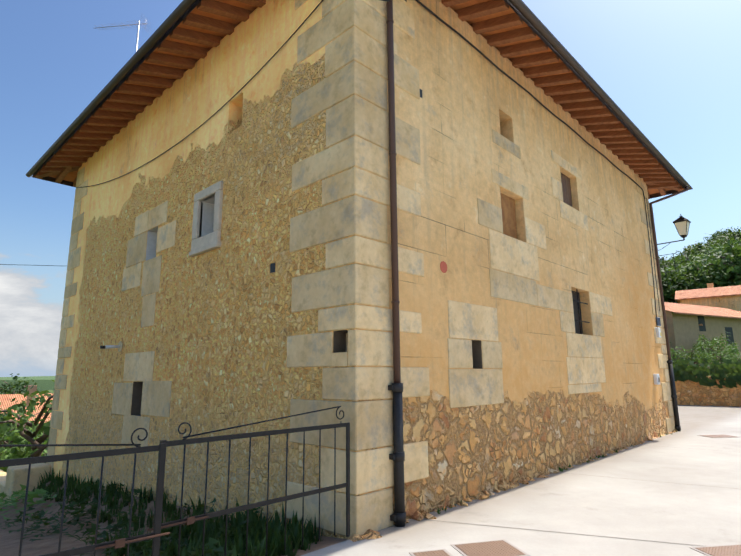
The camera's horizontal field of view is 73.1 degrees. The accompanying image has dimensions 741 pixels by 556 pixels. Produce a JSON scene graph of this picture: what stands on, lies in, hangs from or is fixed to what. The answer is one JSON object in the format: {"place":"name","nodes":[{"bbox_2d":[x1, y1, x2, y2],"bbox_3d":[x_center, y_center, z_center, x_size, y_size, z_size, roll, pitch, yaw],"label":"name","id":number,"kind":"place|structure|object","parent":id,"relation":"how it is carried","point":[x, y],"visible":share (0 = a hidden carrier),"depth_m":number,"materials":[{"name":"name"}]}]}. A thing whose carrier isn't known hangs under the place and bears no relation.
{"place":"outdoors","nodes":[
{"label":"outdoors","id":0,"kind":"place"},
{"bbox_2d":[0,373,729,555],"bbox_3d":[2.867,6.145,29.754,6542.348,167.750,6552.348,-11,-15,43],"label":"ground","id":1,"kind":"structure","parent":0,"point":[10,544],"depth_m":8.03,"materials":[{"name":"plant"}]},
{"bbox_2d":[0,373,41,393],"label":"tree","id":2,"kind":"object","parent":1,"relation":"on","point":[17,385],"visible":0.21,"depth_m":71.70,"materials":[{"name":"green plant"}]},
{"bbox_2d":[0,412,46,472],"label":"tree","id":3,"kind":"object","parent":1,"relation":"on","point":[7,441],"visible":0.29,"depth_m":18.10,"materials":[{"name":"green plant"}]},
{"bbox_2d":[0,463,50,508],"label":"garden wall","id":4,"kind":"structure","parent":1,"relation":"on","point":[13,478],"depth_m":11.92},
{"bbox_2d":[0,385,52,471],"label":"house","id":5,"kind":"structure","parent":1,"relation":"on","point":[6,402],"depth_m":39.97,"materials":[{"name":"paint"}]},
{"bbox_2d":[0,380,54,470],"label":"tree","id":6,"kind":"object","parent":1,"relation":"on","point":[42,426],"visible":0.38,"depth_m":15.65,"materials":[{"name":"green plant"}]},
{"bbox_2d":[0,484,56,519],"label":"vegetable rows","id":7,"kind":"object","parent":1,"relation":"on","point":[30,497],"visible":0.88,"depth_m":10.35,"materials":[{"name":"green plant"}]},
{"bbox_2d":[0,481,264,555],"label":"leafy weeds","id":8,"kind":"object","parent":1,"relation":"on","point":[210,543],"visible":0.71,"depth_m":7.05,"materials":[{"name":"green plant"}]},
{"bbox_2d":[33,468,323,555],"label":"grass","id":9,"kind":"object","parent":1,"relation":"on","point":[275,538],"visible":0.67,"depth_m":5.88,"materials":[{"name":"green plant"}]},
{"bbox_2d":[53,0,355,538],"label":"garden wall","id":10,"kind":"structure","parent":1,"relation":"on","point":[227,322],"depth_m":7.98,"materials":[{"name":"beige"}]},
{"bbox_2d":[46,428,56,474],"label":"stone block","id":11,"kind":"structure","parent":10,"relation":"attached to","point":[52,439],"depth_m":12.44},
{"bbox_2d":[52,389,59,409],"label":"stone block","id":12,"kind":"structure","parent":10,"relation":"attached to","point":[56,398],"depth_m":12.69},
{"bbox_2d":[50,410,63,429],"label":"stone block","id":13,"kind":"structure","parent":10,"relation":"attached to","point":[56,422],"depth_m":12.44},
{"bbox_2d":[54,375,67,388],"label":"stone block","id":14,"kind":"structure","parent":10,"relation":"attached to","point":[60,381],"depth_m":12.62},
{"bbox_2d":[59,329,66,347],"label":"stone block","id":15,"kind":"structure","parent":10,"relation":"attached to","point":[62,338],"depth_m":12.97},
{"bbox_2d":[57,346,71,357],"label":"stone block","id":16,"kind":"structure","parent":10,"relation":"attached to","point":[64,352],"depth_m":12.70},
{"bbox_2d":[61,314,74,329],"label":"stone block","id":17,"kind":"structure","parent":10,"relation":"attached to","point":[67,322],"depth_m":12.86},
{"bbox_2d":[64,282,77,298],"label":"stone block","id":18,"kind":"structure","parent":10,"relation":"attached to","point":[71,290],"depth_m":13.04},
{"bbox_2d":[69,232,78,251],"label":"stone block","id":19,"kind":"structure","parent":10,"relation":"attached to","point":[73,242],"depth_m":13.42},
{"bbox_2d":[67,246,81,271],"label":"stone block","id":20,"kind":"structure","parent":10,"relation":"attached to","point":[74,256],"depth_m":13.19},
{"bbox_2d":[72,199,81,218],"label":"stone block","id":21,"kind":"structure","parent":10,"relation":"attached to","point":[76,209],"depth_m":13.61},
{"bbox_2d":[71,212,83,235],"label":"stone block","id":22,"kind":"structure","parent":10,"relation":"attached to","point":[77,224],"depth_m":13.40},
{"bbox_2d":[76,166,84,186],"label":"stone block","id":23,"kind":"structure","parent":10,"relation":"attached to","point":[80,177],"depth_m":13.78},
{"bbox_2d":[74,178,88,203],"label":"stone block","id":24,"kind":"structure","parent":10,"relation":"attached to","point":[81,193],"depth_m":13.53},
{"bbox_2d":[112,383,132,415],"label":"stone block","id":25,"kind":"structure","parent":10,"relation":"attached to","point":[122,399],"depth_m":9.78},
{"bbox_2d":[121,262,141,290],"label":"stone block","id":26,"kind":"structure","parent":10,"relation":"attached to","point":[131,278],"depth_m":10.27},
{"bbox_2d":[121,415,149,447],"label":"stone block","id":27,"kind":"structure","parent":10,"relation":"attached to","point":[131,423],"depth_m":9.18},
{"bbox_2d":[126,231,147,267],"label":"stone block","id":28,"kind":"structure","parent":10,"relation":"attached to","point":[136,249],"depth_m":10.27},
{"bbox_2d":[123,351,154,380],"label":"stone block","id":29,"kind":"structure","parent":10,"relation":"attached to","point":[138,366],"depth_m":9.43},
{"bbox_2d":[134,210,148,236],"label":"stone block","id":30,"kind":"structure","parent":10,"relation":"attached to","point":[141,223],"depth_m":10.28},
{"bbox_2d":[141,293,155,327],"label":"stone block","id":31,"kind":"structure","parent":10,"relation":"attached to","point":[148,311],"depth_m":9.47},
{"bbox_2d":[141,255,161,296],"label":"stone block","id":32,"kind":"structure","parent":10,"relation":"attached to","point":[151,276],"depth_m":9.58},
{"bbox_2d":[141,381,171,416],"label":"stone block","id":33,"kind":"structure","parent":10,"relation":"attached to","point":[156,398],"depth_m":8.75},
{"bbox_2d":[148,201,167,229],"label":"stone block","id":34,"kind":"structure","parent":10,"relation":"attached to","point":[157,216],"depth_m":9.74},
{"bbox_2d":[156,220,176,252],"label":"stone block","id":35,"kind":"structure","parent":10,"relation":"attached to","point":[166,234],"depth_m":9.35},
{"bbox_2d":[189,181,222,256],"bbox_3d":[-2.707,-0.969,8.298,0.940,1.110,0.130,-11,-15,43],"label":"stone window frame","id":36,"kind":"object","parent":10,"relation":"attached to","point":[206,243],"visible":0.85,"depth_m":8.20,"materials":[{"name":"stone"}]},
{"bbox_2d":[665,416,675,433],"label":"quoin","id":37,"kind":"structure","parent":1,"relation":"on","point":[670,424],"depth_m":13.80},
{"bbox_2d":[660,268,691,302],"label":"tree","id":38,"kind":"object","parent":1,"relation":"on","point":[668,276],"visible":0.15,"depth_m":81.52,"materials":[{"name":"green plant"}]},
{"bbox_2d":[661,274,704,302],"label":"tree","id":39,"kind":"object","parent":1,"relation":"on","point":[673,287],"visible":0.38,"depth_m":79.36,"materials":[{"name":"green plant"}]},
{"bbox_2d":[672,347,716,373],"bbox_3d":[17.183,4.603,26.741,2.106,1.825,2.077,2,-11,-15],"label":"bush","id":40,"kind":"object","parent":1,"relation":"on","point":[693,354],"visible":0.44,"depth_m":26.59,"materials":[{"name":"green plant"}]},
{"bbox_2d":[676,241,713,261],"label":"tree","id":41,"kind":"object","parent":1,"relation":"on","point":[693,252],"visible":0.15,"depth_m":120.12,"materials":[{"name":"green plant"}]},
{"bbox_2d":[662,302,740,368],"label":"house","id":42,"kind":"structure","parent":1,"relation":"on","point":[685,329],"depth_m":39.28,"materials":[{"name":"paint"}]},
{"bbox_2d":[669,257,738,301],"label":"tree","id":43,"kind":"object","parent":1,"relation":"on","point":[693,270],"visible":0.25,"depth_m":78.77,"materials":[{"name":"green plant"}]},
{"bbox_2d":[675,376,740,406],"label":"retaining wall","id":44,"kind":"structure","parent":1,"relation":"on","point":[688,392],"depth_m":24.48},
{"bbox_2d":[673,358,740,387],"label":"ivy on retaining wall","id":45,"kind":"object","parent":44,"relation":"on","point":[684,372],"visible":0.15,"depth_m":24.46,"materials":[{"name":"green plant"}]},
{"bbox_2d":[675,283,740,311],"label":"house","id":46,"kind":"structure","parent":1,"relation":"on","point":[727,297],"depth_m":51.06,"materials":[{"name":"tile"}]},
{"bbox_2d":[690,335,739,372],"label":"bush","id":47,"kind":"object","parent":1,"relation":"on","point":[709,345],"visible":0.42,"depth_m":31.27,"materials":[{"name":"green plant"}]},
{"bbox_2d":[692,259,740,288],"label":"tree","id":48,"kind":"object","parent":1,"relation":"on","point":[695,281],"visible":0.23,"depth_m":77.02,"materials":[{"name":"green plant"}]},
{"bbox_2d":[693,331,740,361],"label":"bush","id":49,"kind":"object","parent":1,"relation":"on","point":[711,341],"visible":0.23,"depth_m":36.26,"materials":[{"name":"green plant"}]},
{"bbox_2d":[695,245,739,286],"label":"tree","id":50,"kind":"object","parent":1,"relation":"on","point":[710,262],"visible":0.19,"depth_m":77.64,"materials":[{"name":"green plant"}]},
{"bbox_2d":[698,234,740,287],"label":"tree","id":51,"kind":"object","parent":1,"relation":"on","point":[731,266],"visible":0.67,"depth_m":74.87,"materials":[{"name":"green plant"}]},
{"bbox_2d":[702,346,740,367],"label":"bush","id":52,"kind":"object","parent":1,"relation":"on","point":[722,356],"visible":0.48,"depth_m":28.16,"materials":[{"name":"green plant"}]},
{"bbox_2d":[716,227,740,249],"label":"tree","id":53,"kind":"object","parent":1,"relation":"on","point":[732,235],"visible":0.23,"depth_m":114.75,"materials":[{"name":"green plant"}]},
{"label":"walls","id":54,"kind":"object","parent":1,"relation":"on","visible":0},
{"bbox_2d":[33,0,683,198],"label":"roof eaves","id":55,"kind":"object","parent":54,"relation":"on","point":[120,110],"visible":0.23,"depth_m":10.10,"materials":[{"name":"brown wood"}]},
{"bbox_2d":[39,0,676,194],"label":"roof deck","id":56,"kind":"structure","parent":55,"relation":"on","point":[71,176],"depth_m":8.71,"materials":[{"name":"wood"}]},
{"bbox_2d":[97,16,148,51],"bbox_3d":[-6.640,-5.284,12.947,1.593,3.158,0.439,-2,-11,5],"label":"tv antenna","id":57,"kind":"object","parent":56,"relation":"on","point":[138,24],"visible":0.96,"depth_m":13.19,"materials":[{"name":"silver metal"}]},
{"bbox_2d":[26,0,692,198],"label":"gutter","id":58,"kind":"object","parent":56,"relation":"attached to","point":[185,8],"visible":0.67,"depth_m":9.64,"materials":[{"name":"grey metal"}]},
{"bbox_2d":[635,177,648,199],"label":"quoin","id":59,"kind":"structure","parent":54,"relation":"attached to","point":[642,185],"depth_m":15.08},
{"bbox_2d":[0,0,740,376],"label":"sky","id":60,"kind":"structure","parent":0,"point":[673,67],"materials":[{"name":"blue"}]},
{"bbox_2d":[355,0,672,524],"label":"street wall","id":61,"kind":"structure","parent":0,"point":[540,420],"depth_m":8.32,"materials":[{"name":"yellow"}]},
{"bbox_2d":[0,0,659,326],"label":"cables","id":62,"kind":"object","parent":61,"relation":"attached to","point":[459,34],"visible":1,"depth_m":9.61,"materials":[{"name":"black plastic"}]},
{"bbox_2d":[386,0,405,526],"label":"downpipe","id":63,"kind":"object","parent":61,"relation":"attached to","point":[398,515],"visible":0.9,"depth_m":5.94,"materials":[{"name":"brown"}]},
{"bbox_2d":[447,338,472,367],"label":"stone block","id":64,"kind":"object","parent":61,"relation":"attached to","point":[459,353],"depth_m":6.93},
{"bbox_2d":[448,300,498,341],"bbox_3d":[1.436,0.661,7.416,0.262,0.522,1.312,-11,-15,43],"label":"stone block","id":65,"kind":"object","parent":61,"relation":"attached to","point":[471,321],"depth_m":7.27,"materials":[{"name":"stone"}]},
{"bbox_2d":[448,369,503,407],"bbox_3d":[1.449,1.579,7.241,0.262,0.512,1.422,-11,-15,43],"label":"stone block","id":66,"kind":"object","parent":61,"relation":"on","point":[472,387],"depth_m":7.09,"materials":[{"name":"stone"}]},
{"bbox_2d":[477,198,502,232],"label":"stone block","id":67,"kind":"object","parent":61,"relation":"attached to","point":[489,215],"depth_m":8.09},
{"bbox_2d":[481,341,502,367],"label":"stone block","id":68,"kind":"object","parent":61,"relation":"attached to","point":[491,354],"depth_m":7.54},
{"bbox_2d":[492,129,520,158],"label":"stone block","id":69,"kind":"object","parent":61,"relation":"attached to","point":[503,142],"depth_m":8.88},
{"bbox_2d":[500,193,516,238],"bbox_3d":[2.382,-1.087,8.830,0.015,0.820,0.780,-11,-15,43],"label":"shutter","id":70,"kind":"object","parent":61,"relation":"attached to","point":[508,208],"visible":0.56,"depth_m":8.92,"materials":[{"name":"brown wood"}]},
{"bbox_2d":[491,168,528,199],"bbox_3d":[2.387,-1.619,8.895,0.262,0.242,1.292,-11,-15,43],"label":"stone block","id":71,"kind":"object","parent":61,"relation":"on","point":[506,182],"depth_m":8.76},
{"bbox_2d":[489,268,537,305],"bbox_3d":[2.333,0.188,8.467,0.262,0.452,1.602,-11,-15,43],"label":"stone block","id":72,"kind":"object","parent":61,"relation":"on","point":[508,286],"depth_m":8.31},
{"bbox_2d":[488,229,539,280],"bbox_3d":[2.396,-0.348,8.645,0.262,0.652,1.702,-11,-15,43],"label":"stone block","id":73,"kind":"object","parent":61,"relation":"attached to","point":[511,255],"depth_m":8.48,"materials":[{"name":"stone"}]},
{"bbox_2d":[524,217,546,249],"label":"stone block","id":74,"kind":"object","parent":61,"relation":"attached to","point":[535,233],"depth_m":9.24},
{"bbox_2d":[536,284,573,312],"bbox_3d":[3.437,0.421,9.594,0.262,0.402,1.572,-11,-15,43],"label":"stone block","id":75,"kind":"object","parent":61,"relation":"attached to","point":[553,298],"depth_m":9.45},
{"bbox_2d":[551,177,562,200],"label":"stone block","id":76,"kind":"object","parent":61,"relation":"attached to","point":[557,192],"depth_m":10.30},
{"bbox_2d":[560,172,571,206],"bbox_3d":[4.215,-1.918,10.944,0.035,0.780,0.812,-11,-15,43],"label":"shutter","id":77,"kind":"object","parent":61,"relation":"attached to","point":[566,189],"visible":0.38,"depth_m":11.05,"materials":[{"name":"brown wood"}]},
{"bbox_2d":[551,150,581,180],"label":"stone block","id":78,"kind":"object","parent":61,"relation":"on","point":[566,165],"depth_m":10.85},
{"bbox_2d":[559,311,574,332],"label":"stone block","id":79,"kind":"object","parent":61,"relation":"attached to","point":[567,322],"depth_m":9.72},
{"bbox_2d":[559,200,588,230],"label":"stone block","id":80,"kind":"object","parent":61,"relation":"attached to","point":[573,215],"depth_m":10.75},
{"bbox_2d":[566,332,602,357],"bbox_3d":[4.308,1.408,10.318,0.262,0.462,1.822,-11,-15,43],"label":"stone block","id":81,"kind":"object","parent":61,"relation":"attached to","point":[582,345],"depth_m":10.15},
{"bbox_2d":[568,383,601,393],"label":"stone block","id":82,"kind":"object","parent":61,"relation":"attached to","point":[582,388],"depth_m":9.88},
{"bbox_2d":[566,357,605,383],"bbox_3d":[4.303,1.892,10.213,0.262,0.512,1.952,-11,-15,43],"label":"stone block","id":83,"kind":"object","parent":61,"relation":"attached to","point":[584,370],"depth_m":10.04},
{"bbox_2d":[591,312,604,336],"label":"stone block","id":84,"kind":"object","parent":61,"relation":"attached to","point":[597,324],"depth_m":10.88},
{"bbox_2d":[589,292,612,315],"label":"stone block","id":85,"kind":"object","parent":61,"relation":"attached to","point":[600,304],"depth_m":11.18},
{"bbox_2d":[640,208,651,228],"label":"quoin","id":86,"kind":"structure","parent":61,"relation":"attached to","point":[643,216],"depth_m":14.88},
{"bbox_2d":[644,239,655,257],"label":"quoin","id":87,"kind":"structure","parent":61,"relation":"attached to","point":[647,247],"depth_m":14.73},
{"bbox_2d":[647,272,658,288],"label":"quoin","id":88,"kind":"structure","parent":61,"relation":"attached to","point":[650,279],"depth_m":14.52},
{"bbox_2d":[651,298,662,316],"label":"quoin","id":89,"kind":"structure","parent":61,"relation":"attached to","point":[659,313],"depth_m":14.46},
{"bbox_2d":[653,327,660,384],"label":"meter boxes","id":90,"kind":"object","parent":61,"relation":"attached to","point":[656,377],"visible":0.92,"depth_m":13.32,"materials":[{"name":"white plastic"}]},
{"bbox_2d":[653,327,665,343],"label":"quoin","id":91,"kind":"structure","parent":61,"relation":"attached to","point":[662,340],"depth_m":14.35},
{"bbox_2d":[657,354,667,367],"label":"quoin","id":92,"kind":"structure","parent":61,"relation":"attached to","point":[662,360],"depth_m":14.12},
{"bbox_2d":[661,382,671,400],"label":"quoin","id":93,"kind":"structure","parent":61,"relation":"attached to","point":[666,390],"depth_m":13.97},
{"bbox_2d":[649,186,687,430],"bbox_3d":[9.128,0.773,14.729,1.235,7.240,0.207,-2,-11,6],"label":"drainpipe","id":94,"kind":"object","parent":61,"relation":"attached to","point":[674,395],"visible":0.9,"depth_m":14.65,"materials":[{"name":"brown"}]},
{"bbox_2d":[657,214,690,250],"bbox_3d":[9.082,-1.357,15.067,0.980,1.050,0.400,-11,-15,43],"label":"street lamp","id":95,"kind":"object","parent":61,"relation":"attached to","point":[682,224],"depth_m":14.82,"materials":[{"name":"black metal"}]},
{"bbox_2d":[301,405,740,555],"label":"pavement","id":96,"kind":"structure","parent":0,"point":[672,512],"depth_m":6.10,"materials":[{"name":"concrete"}]},
{"bbox_2d":[0,428,169,555],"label":"gate leaf","id":97,"kind":"object","parent":96,"relation":"on","point":[156,535],"visible":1,"depth_m":3.36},
{"bbox_2d":[147,406,349,555],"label":"gate leaf","id":98,"kind":"object","parent":96,"relation":"on","point":[205,515],"visible":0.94,"depth_m":4.42,"materials":[{"name":"black metal"}]},
{"bbox_2d":[286,481,392,536],"bbox_3d":[-0.379,2.602,5.776,1.210,0.418,0.582,-11,-15,43],"label":"quoin","id":99,"kind":"object","parent":96,"relation":"on","point":[373,511],"visible":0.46,"depth_m":5.43,"materials":[{"name":"stone"}]},
{"bbox_2d":[321,441,428,494],"bbox_3d":[0.072,2.175,5.883,0.584,0.428,1.246,-11,-15,43],"label":"quoin","id":100,"kind":"object","parent":99,"relation":"on","point":[372,470],"visible":0.75,"depth_m":5.51,"materials":[{"name":"stone"}]},
{"bbox_2d":[290,399,392,450],"bbox_3d":[-0.356,1.704,5.951,1.164,0.508,0.627,-11,-15,43],"label":"quoin","id":101,"kind":"object","parent":100,"relation":"on","point":[371,424],"visible":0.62,"depth_m":5.61,"materials":[{"name":"stone"}]},
{"bbox_2d":[322,367,429,400],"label":"quoin","id":102,"kind":"object","parent":101,"relation":"on","point":[355,383],"visible":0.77,"depth_m":5.68,"materials":[{"name":"stone"}]},
{"bbox_2d":[286,329,392,367],"bbox_3d":[-0.370,0.896,6.171,1.258,0.398,0.710,-11,-15,43],"label":"corner stone","id":103,"kind":"object","parent":102,"relation":"on","point":[368,348],"visible":0.81,"depth_m":5.82,"materials":[{"name":"stone"}]},
{"bbox_2d":[318,304,421,333],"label":"quoin","id":104,"kind":"object","parent":103,"relation":"on","point":[354,317],"visible":0.88,"depth_m":5.83,"materials":[{"name":"stone"}]},
{"bbox_2d":[291,263,388,312],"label":"quoin","id":105,"kind":"object","parent":104,"relation":"on","point":[353,284],"visible":0.85,"depth_m":5.90,"materials":[{"name":"stone"}]},
{"bbox_2d":[325,235,423,276],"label":"quoin","id":106,"kind":"object","parent":105,"relation":"on","point":[355,249],"visible":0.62,"depth_m":5.96,"materials":[{"name":"stone"}]},
{"bbox_2d":[290,195,387,252],"bbox_3d":[-0.430,-0.616,6.409,1.246,0.478,0.568,-11,-15,43],"label":"quoin","id":107,"kind":"object","parent":106,"relation":"on","point":[353,215],"visible":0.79,"depth_m":6.06,"materials":[{"name":"stone"}]},
{"bbox_2d":[322,167,420,216],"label":"quoin","id":108,"kind":"object","parent":107,"relation":"on","point":[353,181],"visible":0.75,"depth_m":6.13,"materials":[{"name":"stone"}]},
{"bbox_2d":[291,136,387,191],"bbox_3d":[-0.420,-1.395,6.569,1.230,0.388,0.606,-11,-15,43],"label":"quoin","id":109,"kind":"object","parent":108,"relation":"on","point":[351,152],"visible":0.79,"depth_m":6.22,"materials":[{"name":"stone"}]},
{"bbox_2d":[326,94,420,164],"bbox_3d":[0.059,-1.860,6.662,0.537,0.528,1.280,-11,-15,43],"label":"quoin","id":110,"kind":"object","parent":109,"relation":"on","point":[354,114],"visible":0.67,"depth_m":6.29,"materials":[{"name":"stone"}]},
{"bbox_2d":[291,60,386,128],"bbox_3d":[-0.447,-2.344,6.768,1.275,0.448,0.604,-11,-15,43],"label":"quoin","id":111,"kind":"object","parent":110,"relation":"on","point":[351,79],"visible":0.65,"depth_m":6.41,"materials":[{"name":"stone"}]},
{"bbox_2d":[325,26,419,98],"bbox_3d":[0.049,-2.809,6.867,0.565,0.468,1.309,-11,-15,43],"label":"quoin","id":112,"kind":"object","parent":111,"relation":"on","point":[357,45],"visible":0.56,"depth_m":6.48,"materials":[{"name":"stone"}]},
{"bbox_2d":[297,0,386,63],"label":"quoin","id":113,"kind":"object","parent":112,"relation":"on","point":[346,15],"visible":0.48,"depth_m":6.58,"materials":[{"name":"stone"}]},
{"bbox_2d":[322,0,414,38],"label":"quoin","id":114,"kind":"object","parent":113,"relation":"on","point":[403,16],"visible":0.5,"depth_m":6.95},
{"bbox_2d":[409,549,452,555],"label":"panel","id":115,"kind":"object","parent":96,"relation":"on","point":[441,552],"visible":0.98,"depth_m":4.63,"materials":[{"name":"metal"}]},
{"bbox_2d":[451,539,530,555],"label":"access cover","id":116,"kind":"object","parent":96,"relation":"on","point":[503,547],"visible":1,"depth_m":4.72,"materials":[{"name":"metal"}]},
{"bbox_2d":[348,430,677,541],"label":"foot stones","id":117,"kind":"object","parent":96,"relation":"on","point":[423,514],"visible":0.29,"depth_m":6.70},
{"bbox_2d":[422,429,735,545],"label":"pavement joints","id":118,"kind":"object","parent":96,"relation":"on","point":[592,535],"visible":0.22,"depth_m":5.36,"materials":[{"name":"grey"}]},
{"bbox_2d":[690,544,740,555],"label":"access cover","id":119,"kind":"object","parent":96,"relation":"on","point":[727,550],"visible":1,"depth_m":4.62,"materials":[{"name":"metal"}]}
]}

